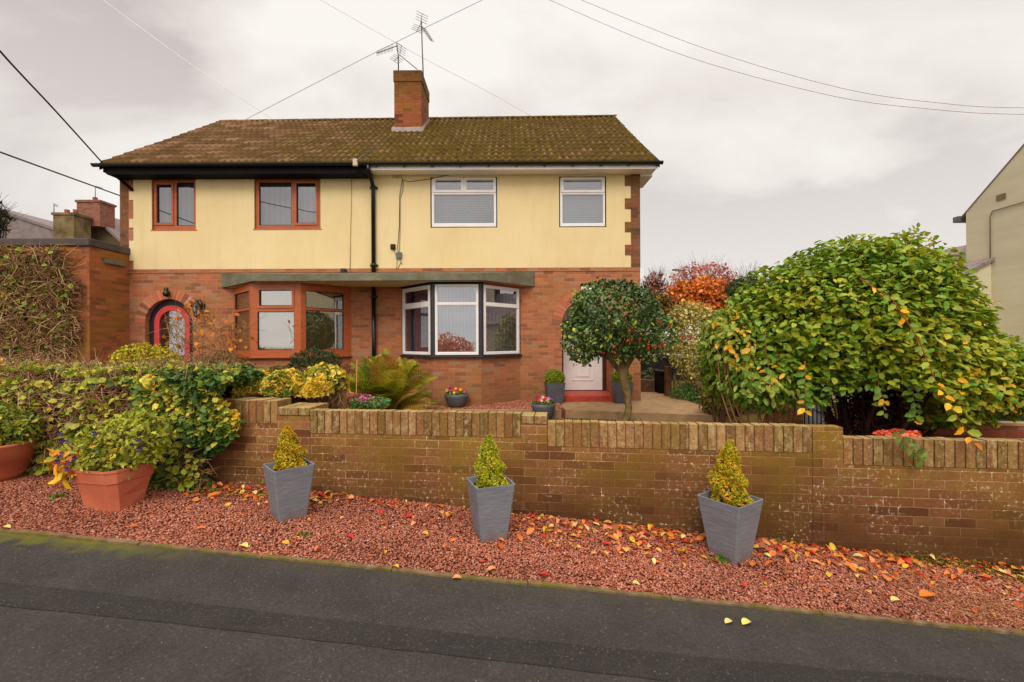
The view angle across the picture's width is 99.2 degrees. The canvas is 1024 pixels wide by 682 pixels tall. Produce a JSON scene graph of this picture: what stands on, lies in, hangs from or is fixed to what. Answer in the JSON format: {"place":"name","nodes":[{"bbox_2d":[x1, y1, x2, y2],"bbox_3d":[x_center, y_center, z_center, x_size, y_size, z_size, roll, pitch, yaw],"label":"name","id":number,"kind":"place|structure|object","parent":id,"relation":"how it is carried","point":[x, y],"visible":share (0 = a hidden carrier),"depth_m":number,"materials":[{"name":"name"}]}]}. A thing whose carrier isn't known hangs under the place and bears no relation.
{"place":"outdoors","nodes":[
{"label":"outdoors","id":0,"kind":"place"},
{"bbox_2d":[103,0,271,118],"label":"overhead cable","id":1,"kind":"object","parent":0,"point":[185,60],"visible":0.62,"depth_m":21.99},
{"bbox_2d":[246,0,481,118],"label":"overhead cable","id":2,"kind":"object","parent":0,"point":[361,59],"visible":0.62,"depth_m":20.99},
{"bbox_2d":[321,0,530,115],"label":"overhead cable","id":3,"kind":"object","parent":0,"point":[426,59],"visible":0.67,"depth_m":23.99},
{"bbox_2d":[0,532,1023,681],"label":"pavement","id":4,"kind":"structure","parent":0,"point":[37,645],"depth_m":2.46,"materials":[{"name":"asphalt"}]},
{"bbox_2d":[0,582,1007,681],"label":"pavement patch","id":5,"kind":"object","parent":4,"relation":"on","point":[668,667],"visible":1,"depth_m":2.29,"materials":[{"name":"asphalt"}]},
{"bbox_2d":[0,528,1023,635],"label":"edging kerb","id":6,"kind":"structure","parent":4,"relation":"on","point":[561,586],"depth_m":2.85,"materials":[{"name":"concrete"}]},
{"bbox_2d":[741,618,750,623],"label":"fallen leaf","id":7,"kind":"object","parent":4,"relation":"on","point":[745,621],"visible":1,"depth_m":2.58,"materials":[{"name":"plant"}]},
{"bbox_2d":[0,471,1023,629],"bbox_3d":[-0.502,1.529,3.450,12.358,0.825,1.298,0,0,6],"label":"gravel","id":8,"kind":"structure","parent":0,"point":[869,598],"depth_m":3.22,"materials":[{"name":"gravel"}]},
{"bbox_2d":[0,439,41,481],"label":"terracotta bowl","id":9,"kind":"object","parent":8,"relation":"on","point":[14,459],"visible":0.61,"depth_m":3.98,"materials":[{"name":"ceramic"}]},
{"bbox_2d":[0,402,46,445],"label":"bowl plant","id":10,"kind":"object","parent":9,"relation":"in","point":[11,429],"visible":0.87,"depth_m":4.00,"materials":[{"name":"green plant"}]},
{"bbox_2d":[38,492,69,501],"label":"weed","id":11,"kind":"object","parent":8,"relation":"on","point":[57,495],"visible":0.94,"depth_m":3.70,"materials":[{"name":"green plant"}]},
{"bbox_2d":[71,458,155,514],"bbox_3d":[-3.325,1.220,3.643,0.485,0.380,0.412,0,0,11],"label":"terracotta planter","id":12,"kind":"object","parent":8,"relation":"on","point":[109,490],"visible":0.73,"depth_m":3.49,"materials":[{"name":"ceramic"}]},
{"bbox_2d":[41,403,178,489],"bbox_3d":[-3.329,0.860,3.639,0.940,0.663,0.660,0,0,0],"label":"leafy bedding plant","id":13,"kind":"object","parent":12,"relation":"in","point":[131,456],"visible":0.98,"depth_m":3.55,"materials":[{"name":"green plant"}]},
{"bbox_2d":[183,484,326,510],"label":"ivy litter","id":14,"kind":"object","parent":8,"relation":"on","point":[243,491],"visible":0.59,"depth_m":3.96,"materials":[{"name":"orange plant"}]},
{"bbox_2d":[263,457,314,523],"bbox_3d":[-1.856,1.252,3.625,0.318,0.455,0.318,0,0,-44],"label":"square planter","id":15,"kind":"object","parent":8,"relation":"on","point":[288,491],"visible":0.82,"depth_m":3.53,"materials":[{"name":"stone"}]},
{"bbox_2d":[272,425,307,470],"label":"cone conifer","id":16,"kind":"object","parent":15,"relation":"on","point":[292,453],"visible":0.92,"depth_m":3.57,"materials":[{"name":"yellow plant"}]},
{"bbox_2d":[298,529,311,538],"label":"weed","id":17,"kind":"object","parent":8,"relation":"on","point":[305,533],"visible":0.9,"depth_m":3.28,"materials":[{"name":"green plant"}]},
{"bbox_2d":[466,475,514,542],"bbox_3d":[-0.173,1.345,3.486,0.318,0.455,0.318,0,0,-21],"label":"square planter","id":18,"kind":"object","parent":8,"relation":"on","point":[491,508],"visible":0.78,"depth_m":3.37,"materials":[{"name":"stone"}]},
{"bbox_2d":[474,434,509,487],"bbox_3d":[-0.162,0.975,3.484,0.288,0.465,0.290,0,0,0],"label":"cone conifer","id":19,"kind":"object","parent":18,"relation":"on","point":[488,456],"visible":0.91,"depth_m":3.43,"materials":[{"name":"green plant"}]},
{"bbox_2d":[527,528,534,534],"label":"fallen leaf","id":20,"kind":"object","parent":8,"relation":"on","point":[530,530],"visible":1,"depth_m":3.50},
{"bbox_2d":[106,481,1023,615],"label":"leaf litter","id":21,"kind":"object","parent":8,"relation":"on","point":[878,553],"visible":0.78,"depth_m":3.45,"materials":[{"name":"plant"}]},
{"bbox_2d":[708,554,729,564],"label":"weed","id":22,"kind":"object","parent":8,"relation":"on","point":[720,557],"visible":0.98,"depth_m":3.27,"materials":[{"name":"green plant"}]},
{"bbox_2d":[697,487,763,565],"bbox_3d":[1.687,1.444,3.370,0.345,0.475,0.345,0,0,-33],"label":"square planter","id":23,"kind":"object","parent":8,"relation":"on","point":[730,532],"visible":0.75,"depth_m":3.27,"materials":[{"name":"stone"}]},
{"bbox_2d":[706,439,754,507],"bbox_3d":[1.688,1.027,3.378,0.307,0.540,0.341,0,0,0],"label":"cone conifer","id":24,"kind":"object","parent":23,"relation":"on","point":[729,461],"visible":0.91,"depth_m":3.32,"materials":[{"name":"yellow plant"}]},
{"bbox_2d":[769,550,775,555],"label":"fallen leaf","id":25,"kind":"object","parent":8,"relation":"on","point":[772,552],"visible":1,"depth_m":3.36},
{"bbox_2d":[829,543,835,549],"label":"fallen leaf","id":26,"kind":"object","parent":8,"relation":"on","point":[832,546],"visible":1,"depth_m":3.54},
{"bbox_2d":[846,561,855,571],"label":"fallen leaf","id":27,"kind":"object","parent":8,"relation":"on","point":[851,566],"visible":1,"depth_m":3.22,"materials":[{"name":"plant"}]},
{"bbox_2d":[856,559,863,564],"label":"fallen leaf","id":28,"kind":"object","parent":8,"relation":"on","point":[859,562],"visible":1,"depth_m":3.30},
{"bbox_2d":[903,557,911,565],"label":"fallen leaf","id":29,"kind":"object","parent":8,"relation":"on","point":[908,560],"visible":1,"depth_m":3.34,"materials":[{"name":"plant"}]},
{"bbox_2d":[816,546,1023,631],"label":"fallen leaves","id":30,"kind":"object","parent":8,"relation":"on","point":[981,604],"visible":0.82,"depth_m":2.92,"materials":[{"name":"plant"}]},
{"bbox_2d":[919,590,936,596],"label":"fallen leaf","id":31,"kind":"object","parent":8,"relation":"on","point":[924,593],"visible":1,"depth_m":2.94,"materials":[{"name":"plant"}]},
{"bbox_2d":[886,550,1023,584],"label":"moss and grass","id":32,"kind":"object","parent":8,"relation":"on","point":[928,560],"visible":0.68,"depth_m":3.38,"materials":[{"name":"green plant"}]},
{"bbox_2d":[1004,569,1010,575],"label":"fallen leaf","id":33,"kind":"object","parent":8,"relation":"on","point":[1008,571],"visible":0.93,"depth_m":3.27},
{"bbox_2d":[0,0,1023,341],"label":"sky","id":34,"kind":"structure","parent":0,"point":[753,169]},
{"bbox_2d":[560,391,733,422],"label":"garden path","id":35,"kind":"structure","parent":0,"point":[654,406],"depth_m":8.04,"materials":[{"name":"beige concrete"}]},
{"bbox_2d":[610,381,633,402],"bbox_3d":[2.267,1.055,9.000,0.390,0.420,0.390,0,0,-3],"label":"door planter","id":36,"kind":"object","parent":35,"relation":"on","point":[617,393],"visible":0.67,"depth_m":8.84,"materials":[{"name":"plastic"}]},
{"bbox_2d":[610,371,631,382],"bbox_3d":[2.267,0.761,9.004,0.458,0.394,0.452,0,0,0],"label":"box ball","id":37,"kind":"object","parent":36,"relation":"in","point":[614,378],"visible":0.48,"depth_m":8.92,"materials":[{"name":"green plant"}]},
{"bbox_2d":[641,379,654,390],"bbox_3d":[3.423,1.110,11.050,0.536,0.299,0.300,0,0,0],"label":"wooden trough","id":38,"kind":"object","parent":35,"relation":"on","point":[647,384],"visible":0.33,"depth_m":10.90,"materials":[{"name":"brown wood"}]},
{"bbox_2d":[551,343,932,429],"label":"ground","id":39,"kind":"structure","parent":0,"point":[752,415],"depth_m":8.14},
{"bbox_2d":[0,193,27,237],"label":"dark conifer tree","id":40,"kind":"object","parent":39,"relation":"on","point":[4,221],"visible":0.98,"depth_m":13.19,"materials":[{"name":"green plant"}]},
{"bbox_2d":[1,208,52,237],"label":"grey roofed house","id":41,"kind":"structure","parent":39,"relation":"on","point":[28,226],"depth_m":30.10,"materials":[{"name":"stone"}]},
{"bbox_2d":[0,238,129,364],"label":"garage","id":42,"kind":"structure","parent":39,"relation":"on","point":[104,278],"depth_m":8.58,"materials":[{"name":"brick"}]},
{"bbox_2d":[0,238,85,362],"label":"garage creeper","id":43,"kind":"object","parent":42,"relation":"attached to","point":[11,297],"visible":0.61,"depth_m":8.25,"materials":[{"name":"green plant"}]},
{"bbox_2d":[51,197,119,245],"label":"chimneyed neighbour house","id":44,"kind":"structure","parent":39,"relation":"on","point":[96,219],"depth_m":23.50,"materials":[{"name":"brick"}]},
{"bbox_2d":[0,345,265,493],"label":"hedge","id":45,"kind":"object","parent":39,"relation":"on","point":[72,398],"visible":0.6,"depth_m":4.14,"materials":[{"name":"green plant"}]},
{"bbox_2d":[107,340,181,365],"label":"golden shrub","id":46,"kind":"object","parent":39,"relation":"on","point":[134,350],"visible":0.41,"depth_m":7.47,"materials":[{"name":"yellow plant"}]},
{"bbox_2d":[147,296,265,364],"bbox_3d":[-4.591,0.380,6.455,1.866,2.129,0.791,0,0,15],"label":"bare shrub","id":47,"kind":"object","parent":39,"relation":"on","point":[230,340],"visible":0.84,"depth_m":6.40,"materials":[{"name":"brown plant"}]},
{"bbox_2d":[184,349,262,368],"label":"brown heath shrub","id":48,"kind":"object","parent":39,"relation":"on","point":[223,358],"visible":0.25,"depth_m":7.83,"materials":[{"name":"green plant"}]},
{"bbox_2d":[265,363,289,371],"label":"green shrub","id":49,"kind":"object","parent":39,"relation":"on","point":[274,369],"visible":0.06,"depth_m":7.82,"materials":[{"name":"green plant"}]},
{"bbox_2d":[244,390,351,408],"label":"wall","id":50,"kind":"structure","parent":39,"relation":"on","point":[342,404],"depth_m":4.90,"materials":[{"name":"brick"}]},
{"bbox_2d":[301,362,346,390],"bbox_3d":[-2.161,0.416,4.873,0.626,0.374,0.469,0,0,20],"label":"ivy mound","id":51,"kind":"object","parent":50,"relation":"on","point":[324,368],"visible":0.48,"depth_m":4.76,"materials":[{"name":"yellow plant"}]},
{"bbox_2d":[281,345,343,372],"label":"dark conifer","id":52,"kind":"object","parent":39,"relation":"on","point":[299,361],"visible":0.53,"depth_m":7.48,"materials":[{"name":"green plant"}]},
{"bbox_2d":[339,364,360,405],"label":"bronze bush","id":53,"kind":"object","parent":39,"relation":"on","point":[352,370],"visible":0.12,"depth_m":7.86,"materials":[{"name":"brown plant"}]},
{"bbox_2d":[347,391,361,408],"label":"pink flower plant","id":54,"kind":"object","parent":39,"relation":"on","point":[356,395],"visible":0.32,"depth_m":5.58,"materials":[{"name":"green plant"}]},
{"bbox_2d":[356,360,357,392],"bbox_3d":[-2.218,0.851,6.200,0.042,1.157,0.016,0,0,0],"label":"bamboo cane","id":55,"kind":"object","parent":39,"relation":"on","point":[356,375],"visible":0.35,"depth_m":6.19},
{"bbox_2d":[350,394,390,408],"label":"heather clump","id":56,"kind":"object","parent":39,"relation":"on","point":[365,401],"visible":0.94,"depth_m":5.33,"materials":[{"name":"green plant"}]},
{"bbox_2d":[90,70,663,405],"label":"semi detached house","id":57,"kind":"structure","parent":39,"relation":"on","point":[468,254],"depth_m":9.28,"materials":[{"name":"paint"}]},
{"bbox_2d":[0,50,102,162],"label":"overhead cable","id":58,"kind":"object","parent":57,"relation":"attached to","point":[30,84],"visible":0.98,"depth_m":7.13,"materials":[{"name":"rubber"}]},
{"bbox_2d":[0,151,119,195],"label":"overhead cable","id":59,"kind":"object","parent":57,"relation":"attached to","point":[55,172],"visible":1,"depth_m":7.26,"materials":[{"name":"rubber"}]},
{"bbox_2d":[162,287,169,296],"bbox_3d":[-7.323,-1.034,9.223,0.130,0.205,0.137,0,0,0],"label":"wall ornament","id":60,"kind":"object","parent":57,"relation":"attached to","point":[166,293],"depth_m":9.19,"materials":[{"name":"metal"}]},
{"bbox_2d":[149,300,192,362],"bbox_3d":[-7.325,0.290,9.425,1.018,2.374,0.090,0,0,0],"label":"arched door","id":61,"kind":"structure","parent":57,"relation":"in","point":[157,322],"depth_m":9.41,"materials":[{"name":"red paint"}]},
{"bbox_2d":[150,179,196,230],"bbox_3d":[-7.212,-2.902,9.363,0.999,1.116,0.165,0,0,0],"label":"window","id":62,"kind":"structure","parent":57,"relation":"in","point":[177,198],"depth_m":9.44,"materials":[{"name":"orange wood"}]},
{"bbox_2d":[190,299,204,317],"bbox_3d":[-6.603,-0.684,9.137,0.223,0.401,0.317,0,0,-22],"label":"coach lantern","id":63,"kind":"object","parent":57,"relation":"attached to","point":[197,304],"visible":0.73,"depth_m":9.09,"materials":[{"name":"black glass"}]},
{"bbox_2d":[253,179,321,229],"bbox_3d":[-4.789,-2.920,9.363,1.474,1.116,0.165,0,0,0],"label":"window","id":64,"kind":"structure","parent":57,"relation":"in","point":[281,204],"depth_m":9.44,"materials":[{"name":"orange wood"}]},
{"bbox_2d":[233,282,351,405],"bbox_3d":[-4.689,0.190,8.913,2.556,2.660,0.915,0,0,0],"label":"bay window","id":65,"kind":"structure","parent":57,"relation":"in","point":[299,316],"depth_m":8.61,"materials":[{"name":"wood"}]},
{"bbox_2d":[376,42,417,69],"bbox_3d":[-2.962,-7.479,11.521,1.061,0.916,0.662,0,0,0],"label":"twin television aerial","id":66,"kind":"object","parent":57,"relation":"attached to","point":[381,51],"visible":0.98,"depth_m":11.51,"materials":[{"name":"metal"}]},
{"bbox_2d":[411,11,433,84],"bbox_3d":[-2.248,-7.550,11.140,0.320,1.790,0.874,0,0,-37],"label":"television aerial","id":67,"kind":"object","parent":57,"relation":"attached to","point":[421,26],"visible":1,"depth_m":11.28,"materials":[{"name":"metal"}]},
{"bbox_2d":[400,282,521,405],"bbox_3d":[-1.085,0.175,8.903,2.603,2.660,0.897,0,0,0],"label":"bay window","id":68,"kind":"structure","parent":57,"relation":"in","point":[463,333],"depth_m":8.61,"materials":[{"name":"brick"}]},
{"bbox_2d":[430,177,496,227],"bbox_3d":[-1.028,-2.957,9.349,1.425,1.081,0.131,0,0,0],"label":"window","id":69,"kind":"structure","parent":57,"relation":"in","point":[456,202],"depth_m":9.41,"materials":[{"name":"white plastic"}]},
{"bbox_2d":[559,177,605,226],"bbox_3d":[1.507,-2.967,9.349,1.006,1.081,0.131,0,0,0],"label":"window","id":70,"kind":"structure","parent":57,"relation":"in","point":[582,200],"depth_m":9.41,"materials":[{"name":"white plastic"}]},
{"bbox_2d":[563,303,601,389],"bbox_3d":[1.640,0.065,10.090,0.900,2.139,0.111,0,0,0],"label":"door","id":71,"kind":"structure","parent":57,"relation":"in","point":[577,377],"depth_m":10.10,"materials":[{"name":"white plastic"}]},
{"bbox_2d":[581,283,592,289],"bbox_3d":[1.601,-1.141,9.256,0.280,0.160,0.072,0,0,0],"label":"wall light","id":72,"kind":"object","parent":57,"relation":"attached to","point":[585,286],"visible":0.26,"depth_m":9.22,"materials":[{"name":"white plastic"}]},
{"bbox_2d":[346,349,446,409],"bbox_3d":[-2.163,0.781,7.468,2.163,1.298,1.660,0,0,0],"label":"fern","id":73,"kind":"object","parent":39,"relation":"on","point":[383,377],"visible":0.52,"depth_m":7.30,"materials":[{"name":"green plant"}]},
{"bbox_2d":[415,409,560,418],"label":"garden kerb","id":74,"kind":"structure","parent":39,"relation":"on","point":[557,414],"depth_m":8.02,"materials":[{"name":"beige concrete"}]},
{"bbox_2d":[466,401,564,417],"bbox_3d":[-0.804,1.376,8.685,3.580,0.195,1.230,0,0,0],"label":"gravel bed","id":75,"kind":"object","parent":39,"relation":"on","point":[562,412],"visible":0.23,"depth_m":8.07,"materials":[{"name":"gravel"}]},
{"bbox_2d":[416,400,562,408],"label":"gravel","id":76,"kind":"structure","parent":75,"relation":"on","point":[523,404],"depth_m":8.40,"materials":[{"name":"gravel"}]},
{"bbox_2d":[444,393,468,407],"bbox_3d":[-1.063,1.145,8.350,0.470,0.270,0.470,0,0,0],"label":"flower bowl","id":77,"kind":"object","parent":76,"relation":"on","point":[456,401],"visible":0.84,"depth_m":8.18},
{"bbox_2d":[445,387,467,394],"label":"pansies","id":78,"kind":"object","parent":77,"relation":"on","point":[453,390],"visible":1,"depth_m":8.29,"materials":[{"name":"multicoloured plant"}]},
{"bbox_2d":[544,381,564,402],"bbox_3d":[0.881,1.061,9.000,0.390,0.420,0.390,0,0,-3],"label":"door planter","id":79,"kind":"object","parent":76,"relation":"on","point":[555,391],"visible":0.85,"depth_m":8.83,"materials":[{"name":"plastic"}]},
{"bbox_2d":[544,369,564,382],"bbox_3d":[0.880,0.771,8.998,0.446,0.398,0.442,0,0,0],"label":"box ball","id":80,"kind":"object","parent":79,"relation":"in","point":[552,375],"visible":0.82,"depth_m":8.88,"materials":[{"name":"green plant"}]},
{"bbox_2d":[531,402,555,420],"bbox_3d":[0.562,1.263,7.750,0.440,0.310,0.440,0,0,0],"label":"flower bowl","id":81,"kind":"object","parent":39,"relation":"on","point":[549,409],"visible":0.51,"depth_m":7.59,"materials":[{"name":"stone"}]},
{"bbox_2d":[532,395,554,404],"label":"pansies","id":82,"kind":"object","parent":81,"relation":"on","point":[545,400],"visible":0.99,"depth_m":7.67,"materials":[{"name":"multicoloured plant"}]},
{"bbox_2d":[209,397,1023,584],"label":"garden wall","id":83,"kind":"structure","parent":39,"relation":"on","point":[826,485],"depth_m":3.74,"materials":[{"name":"brick"}]},
{"bbox_2d":[121,361,265,491],"bbox_3d":[-3.088,0.916,4.278,1.149,1.442,0.868,0,0,7],"label":"variegated ivy","id":84,"kind":"object","parent":83,"relation":"attached to","point":[217,425],"visible":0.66,"depth_m":3.97,"materials":[{"name":"green plant"}]},
{"bbox_2d":[230,367,349,405],"bbox_3d":[-2.339,0.543,4.732,1.160,0.522,0.631,0,0,-10],"label":"golden ivy","id":85,"kind":"object","parent":83,"relation":"on","point":[287,382],"visible":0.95,"depth_m":4.55,"materials":[{"name":"yellow plant"}]},
{"bbox_2d":[872,428,921,436],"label":"red leaved plant","id":86,"kind":"object","parent":83,"relation":"on","point":[914,433],"visible":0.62,"depth_m":3.75,"materials":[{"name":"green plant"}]},
{"bbox_2d":[560,277,690,420],"bbox_3d":[1.708,0.197,7.125,1.906,2.551,1.586,0,0,-23],"label":"holly tree","id":87,"kind":"object","parent":39,"relation":"on","point":[641,340],"visible":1,"depth_m":6.81,"materials":[{"name":"green plant"}]},
{"bbox_2d":[641,367,657,378],"bbox_3d":[4.064,1.178,12.523,1.027,0.839,1.129,0,0,0],"label":"dark laurel","id":88,"kind":"object","parent":39,"relation":"on","point":[647,375],"visible":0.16,"depth_m":12.37,"materials":[{"name":"green plant"}]},
{"bbox_2d":[640,264,673,352],"bbox_3d":[9.860,-2.015,30.074,2.535,6.994,1.882,0,0,0],"label":"bare pink tree","id":89,"kind":"object","parent":39,"relation":"on","point":[654,280],"visible":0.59,"depth_m":29.76,"materials":[{"name":"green plant"}]},
{"bbox_2d":[653,370,663,393],"bbox_3d":[3.702,1.062,10.700,0.320,0.683,0.480,0,0,0],"label":"wheelie bin","id":90,"kind":"object","parent":39,"relation":"on","point":[659,381],"visible":0.43,"depth_m":10.52,"materials":[{"name":"plastic"}]},
{"bbox_2d":[640,282,683,352],"bbox_3d":[7.299,-0.755,21.995,2.769,4.502,2.212,0,0,0],"label":"olive tree","id":91,"kind":"object","parent":39,"relation":"on","point":[664,300],"visible":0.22,"depth_m":21.61,"materials":[{"name":"green plant"}]},
{"bbox_2d":[664,366,671,395],"bbox_3d":[3.604,1.017,10.065,0.130,0.874,0.130,0,0,0],"label":"wooden post","id":92,"kind":"object","parent":39,"relation":"on","point":[667,380],"visible":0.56,"depth_m":10.00,"materials":[{"name":"brown wood"}]},
{"bbox_2d":[641,353,701,380],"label":"dark shed","id":93,"kind":"structure","parent":39,"relation":"on","point":[661,364],"depth_m":15.50,"materials":[{"name":"brown wood"}]},
{"bbox_2d":[669,382,705,404],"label":"blue green shrub","id":94,"kind":"object","parent":39,"relation":"on","point":[689,395],"visible":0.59,"depth_m":9.47,"materials":[{"name":"green plant"}]},
{"bbox_2d":[673,373,706,397],"bbox_3d":[4.758,1.159,10.220,1.947,0.813,0.040,0,0,0],"label":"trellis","id":95,"kind":"object","parent":39,"relation":"on","point":[674,380],"visible":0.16,"depth_m":10.20,"materials":[{"name":"brown wood"}]},
{"bbox_2d":[664,300,719,403],"bbox_3d":[4.066,0.284,9.291,1.588,2.304,1.345,0,0,0],"label":"variegated shrub","id":96,"kind":"object","parent":39,"relation":"on","point":[687,360],"visible":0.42,"depth_m":9.12,"materials":[{"name":"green plant"}]},
{"bbox_2d":[655,269,735,332],"bbox_3d":[10.589,-1.277,24.002,6.662,5.513,4.264,0,0,0],"label":"autumn tree","id":97,"kind":"object","parent":39,"relation":"on","point":[703,291],"visible":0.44,"depth_m":23.24,"materials":[{"name":"orange plant"}]},
{"bbox_2d":[667,254,737,290],"bbox_3d":[14.456,-2.696,33.050,6.164,8.314,4.880,0,0,25],"label":"red leaved tree","id":98,"kind":"object","parent":39,"relation":"on","point":[700,272],"visible":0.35,"depth_m":32.56,"materials":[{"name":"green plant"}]},
{"bbox_2d":[695,362,730,422],"bbox_3d":[3.138,0.790,6.594,0.651,1.298,0.765,0,0,0],"label":"brown twiggy shrub","id":99,"kind":"object","parent":39,"relation":"on","point":[713,408],"visible":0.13,"depth_m":6.57,"materials":[{"name":"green plant"}]},
{"bbox_2d":[696,390,761,417],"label":"green bank shrub","id":100,"kind":"object","parent":39,"relation":"on","point":[705,406],"visible":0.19,"depth_m":7.50,"materials":[{"name":"green plant"}]},
{"bbox_2d":[711,259,767,306],"bbox_3d":[8.550,-0.754,15.945,2.322,4.486,1.830,0,0,0],"label":"dark evergreen","id":101,"kind":"object","parent":39,"relation":"on","point":[732,288],"visible":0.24,"depth_m":15.88,"materials":[{"name":"green plant"}]},
{"bbox_2d":[697,300,805,423],"bbox_3d":[2.484,0.487,4.630,0.804,1.850,1.039,0,0,-43],"label":"stemmed shrub","id":102,"kind":"object","parent":39,"relation":"on","point":[745,403],"visible":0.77,"depth_m":4.50,"materials":[{"name":"green plant"}]},
{"bbox_2d":[803,384,829,424],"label":"metal gate","id":103,"kind":"structure","parent":39,"relation":"on","point":[815,418],"depth_m":6.74,"materials":[{"name":"metal"}]},
{"bbox_2d":[695,222,1023,467],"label":"broadleaf shrub","id":104,"kind":"object","parent":39,"relation":"on","point":[878,332],"visible":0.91,"depth_m":4.13,"materials":[{"name":"green plant"}]},
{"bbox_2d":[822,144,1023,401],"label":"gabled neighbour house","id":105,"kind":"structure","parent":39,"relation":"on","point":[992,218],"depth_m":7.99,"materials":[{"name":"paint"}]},
{"bbox_2d":[908,421,1023,438],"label":"driveway","id":106,"kind":"structure","parent":39,"relation":"on","point":[1009,430],"depth_m":4.69,"materials":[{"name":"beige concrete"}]},
{"bbox_2d":[765,397,802,423],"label":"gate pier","id":107,"kind":"structure","parent":0,"point":[797,420],"depth_m":6.60,"materials":[{"name":"brick"}]},
{"bbox_2d":[550,0,1023,114],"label":"overhead cable","id":108,"kind":"object","parent":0,"point":[786,84],"visible":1,"depth_m":10.22,"materials":[{"name":"rubber"}]},
{"bbox_2d":[582,0,1023,107],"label":"overhead cable","id":109,"kind":"object","parent":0,"point":[805,78],"visible":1,"depth_m":10.24,"materials":[{"name":"rubber"}]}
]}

